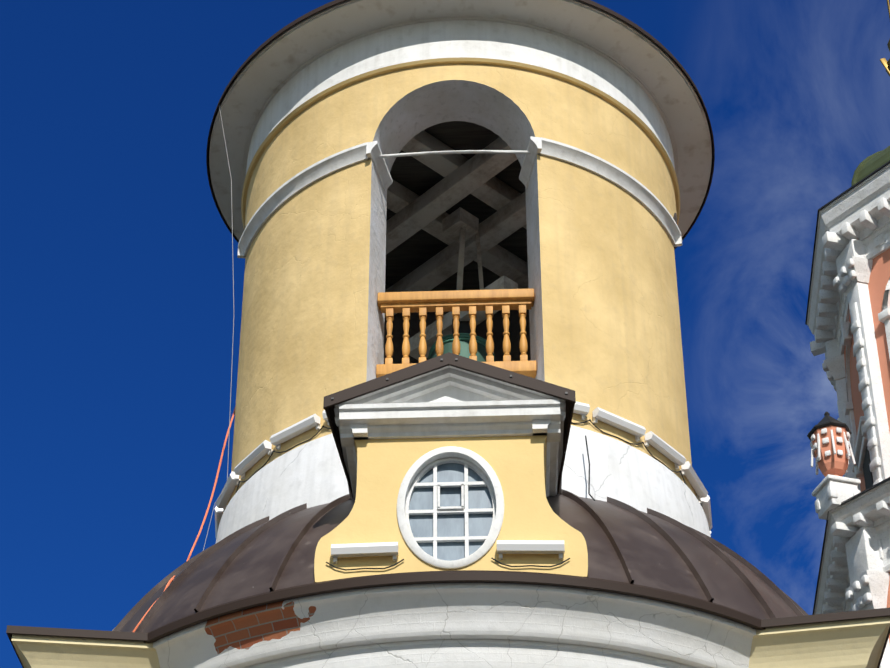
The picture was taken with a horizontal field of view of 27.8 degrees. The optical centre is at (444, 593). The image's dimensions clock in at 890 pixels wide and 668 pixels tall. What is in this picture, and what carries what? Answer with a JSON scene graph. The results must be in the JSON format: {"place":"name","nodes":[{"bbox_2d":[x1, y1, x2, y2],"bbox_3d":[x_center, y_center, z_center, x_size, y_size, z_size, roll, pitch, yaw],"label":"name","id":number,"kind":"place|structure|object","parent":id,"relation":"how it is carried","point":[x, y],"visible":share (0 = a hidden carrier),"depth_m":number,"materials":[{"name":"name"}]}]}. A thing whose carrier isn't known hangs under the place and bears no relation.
{"place":"outdoors","nodes":[
{"label":"outdoors","id":0,"kind":"place"},
{"bbox_2d":[0,0,889,667],"label":"sky","id":1,"kind":"structure","parent":0,"point":[118,267],"materials":[{"name":"blue"}]},
{"bbox_2d":[805,0,889,667],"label":"neighboring church building","id":2,"kind":"structure","parent":0,"point":[847,321],"depth_m":28.43,"materials":[{"name":"paint"}]},
{"label":"ground","id":3,"kind":"structure","parent":0,"visible":0},
{"bbox_2d":[6,608,889,667],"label":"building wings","id":4,"kind":"object","parent":3,"relation":"on","point":[854,639],"visible":0.65,"depth_m":14.82},
{"bbox_2d":[153,583,755,667],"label":"curved cornice","id":5,"kind":"structure","parent":3,"relation":"on","point":[470,625],"depth_m":14.28,"materials":[{"name":"white paint"}]},
{"bbox_2d":[133,406,235,631],"bbox_3d":[-2.984,-0.339,17.810,1.277,7.112,3.755,-1,-29,2],"label":"orange rope","id":6,"kind":"object","parent":5,"relation":"on","point":[190,553],"visible":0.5,"depth_m":19.01,"materials":[{"name":"orange fabric"}]},
{"bbox_2d":[314,435,587,582],"bbox_3d":[0.071,-0.386,15.185,2.190,1.360,1.330,-1,-29,2],"label":"dormer body","id":7,"kind":"object","parent":5,"relation":"on","point":[517,464],"visible":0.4,"depth_m":14.58,"materials":[{"name":"yellow paint"}]},
{"bbox_2d":[334,366,565,499],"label":"pediment","id":8,"kind":"structure","parent":7,"relation":"on","point":[447,401],"depth_m":14.91,"materials":[{"name":"white paint"}]},
{"bbox_2d":[323,352,575,497],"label":"dormer roof","id":9,"kind":"structure","parent":8,"relation":"on","point":[331,401],"depth_m":14.97,"materials":[{"name":"metal"}]},
{"bbox_2d":[397,446,503,568],"bbox_3d":[0.046,-0.685,14.632,0.874,1.166,0.130,-1,-29,2],"label":"oval window frame","id":10,"kind":"object","parent":7,"relation":"attached to","point":[470,459],"visible":0.98,"depth_m":14.65,"materials":[{"name":"paint"}]},
{"bbox_2d":[409,463,492,560],"bbox_3d":[0.049,-0.656,14.684,0.724,1.016,0.001,-1,-29,2],"label":"window glass","id":11,"kind":"object","parent":10,"relation":"in","point":[453,525],"depth_m":14.67,"materials":[{"name":"glass"}]},
{"bbox_2d":[120,494,796,632],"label":"dome roof","id":12,"kind":"structure","parent":5,"relation":"on","point":[654,559],"depth_m":15.10,"materials":[{"name":"brown metal"}]},
{"bbox_2d":[144,570,765,642],"bbox_3d":[0.195,1.793,17.593,8.012,0.100,8.012,-1,-29,2],"label":"roof edge","id":13,"kind":"object","parent":12,"relation":"attached to","point":[452,576],"visible":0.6,"depth_m":14.26,"materials":[{"name":"brown metal"}]},
{"bbox_2d":[112,489,807,632],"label":"roof seams","id":14,"kind":"object","parent":12,"relation":"attached to","point":[192,563],"visible":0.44,"depth_m":15.70,"materials":[{"name":"brown metal"}]},
{"bbox_2d":[226,64,696,504],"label":"tower wall","id":15,"kind":"structure","parent":5,"relation":"on","point":[603,327],"depth_m":18.34,"materials":[{"name":"yellow paint"}]},
{"bbox_2d":[203,105,233,550],"bbox_3d":[-2.388,-2.759,18.900,0.396,6.186,0.178,9,-30,-15],"label":"lightning wire","id":16,"kind":"object","parent":15,"relation":"attached to","point":[233,329],"visible":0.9,"depth_m":18.87,"materials":[{"name":"silver metal"}]},
{"bbox_2d":[385,121,527,290],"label":"belfry ceiling","id":17,"kind":"structure","parent":15,"relation":"attached to","point":[419,247],"depth_m":21.41,"materials":[{"name":"black wood"}]},
{"bbox_2d":[385,130,528,314],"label":"ceiling beams","id":18,"kind":"structure","parent":15,"relation":"attached to","point":[466,236],"depth_m":20.90,"materials":[{"name":"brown wood"}]},
{"bbox_2d":[409,275,517,361],"bbox_3d":[0.186,-2.465,19.958,1.400,1.650,1.400,-1,-29,2],"label":"bell","id":19,"kind":"object","parent":18,"relation":"hanging from","point":[502,282],"visible":0.15,"depth_m":20.04,"materials":[{"name":"metal"}]},
{"bbox_2d":[237,136,681,257],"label":"string course molding","id":20,"kind":"structure","parent":15,"relation":"attached to","point":[285,192],"depth_m":18.72,"materials":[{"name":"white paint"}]},
{"bbox_2d":[378,150,530,157],"bbox_3d":[0.096,-4.535,18.501,1.622,0.064,0.034,-1,-29,2],"label":"tie rod","id":21,"kind":"object","parent":20,"relation":"attached to","point":[456,152],"visible":0.85,"depth_m":18.50,"materials":[{"name":"white paint"}]},
{"bbox_2d":[209,0,711,240],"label":"tower cornice","id":22,"kind":"structure","parent":15,"relation":"attached to","point":[647,65],"depth_m":19.67,"materials":[{"name":"white paint"}]},
{"bbox_2d":[206,0,714,249],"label":"roof edge","id":23,"kind":"object","parent":22,"relation":"on","point":[335,2],"visible":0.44,"depth_m":19.87,"materials":[{"name":"metal"}]},
{"bbox_2d":[241,57,679,229],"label":"cornice molding","id":24,"kind":"structure","parent":15,"relation":"attached to","point":[635,118],"depth_m":19.21,"materials":[{"name":"paint"}]},
{"bbox_2d":[246,20,675,173],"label":"cornice","id":25,"kind":"structure","parent":15,"relation":"attached to","point":[456,39],"depth_m":19.17,"materials":[{"name":"white paint"}]},
{"bbox_2d":[585,435,594,500],"bbox_3d":[1.301,-1.133,16.136,0.035,0.956,0.411,0,-29,0],"label":"down cable","id":26,"kind":"object","parent":15,"relation":"attached to","point":[589,470],"visible":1,"depth_m":16.26,"materials":[{"name":"black plastic"}]},
{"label":"bell floor","id":27,"kind":"structure","parent":15,"relation":"in","visible":0},
{"bbox_2d":[376,288,536,377],"bbox_3d":[0.110,-2.549,17.707,1.560,0.990,0.170,-1,-29,2],"label":"balustrade","id":28,"kind":"object","parent":27,"relation":"on","point":[439,303],"visible":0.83,"depth_m":17.80,"materials":[{"name":"brown wood"}]},
{"bbox_2d":[216,425,710,542],"bbox_3d":[0.192,0.401,18.366,5.506,1.933,5.506,-1,-29,2],"label":"white drum","id":29,"kind":"object","parent":5,"relation":"on","point":[311,473],"visible":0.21,"depth_m":16.85,"materials":[{"name":"paint"}]},
{"bbox_2d":[215,402,711,570],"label":"led light bars","id":30,"kind":"object","parent":5,"relation":"on","point":[278,439],"visible":0.69,"depth_m":17.12,"materials":[{"name":"white plastic"}]}
]}

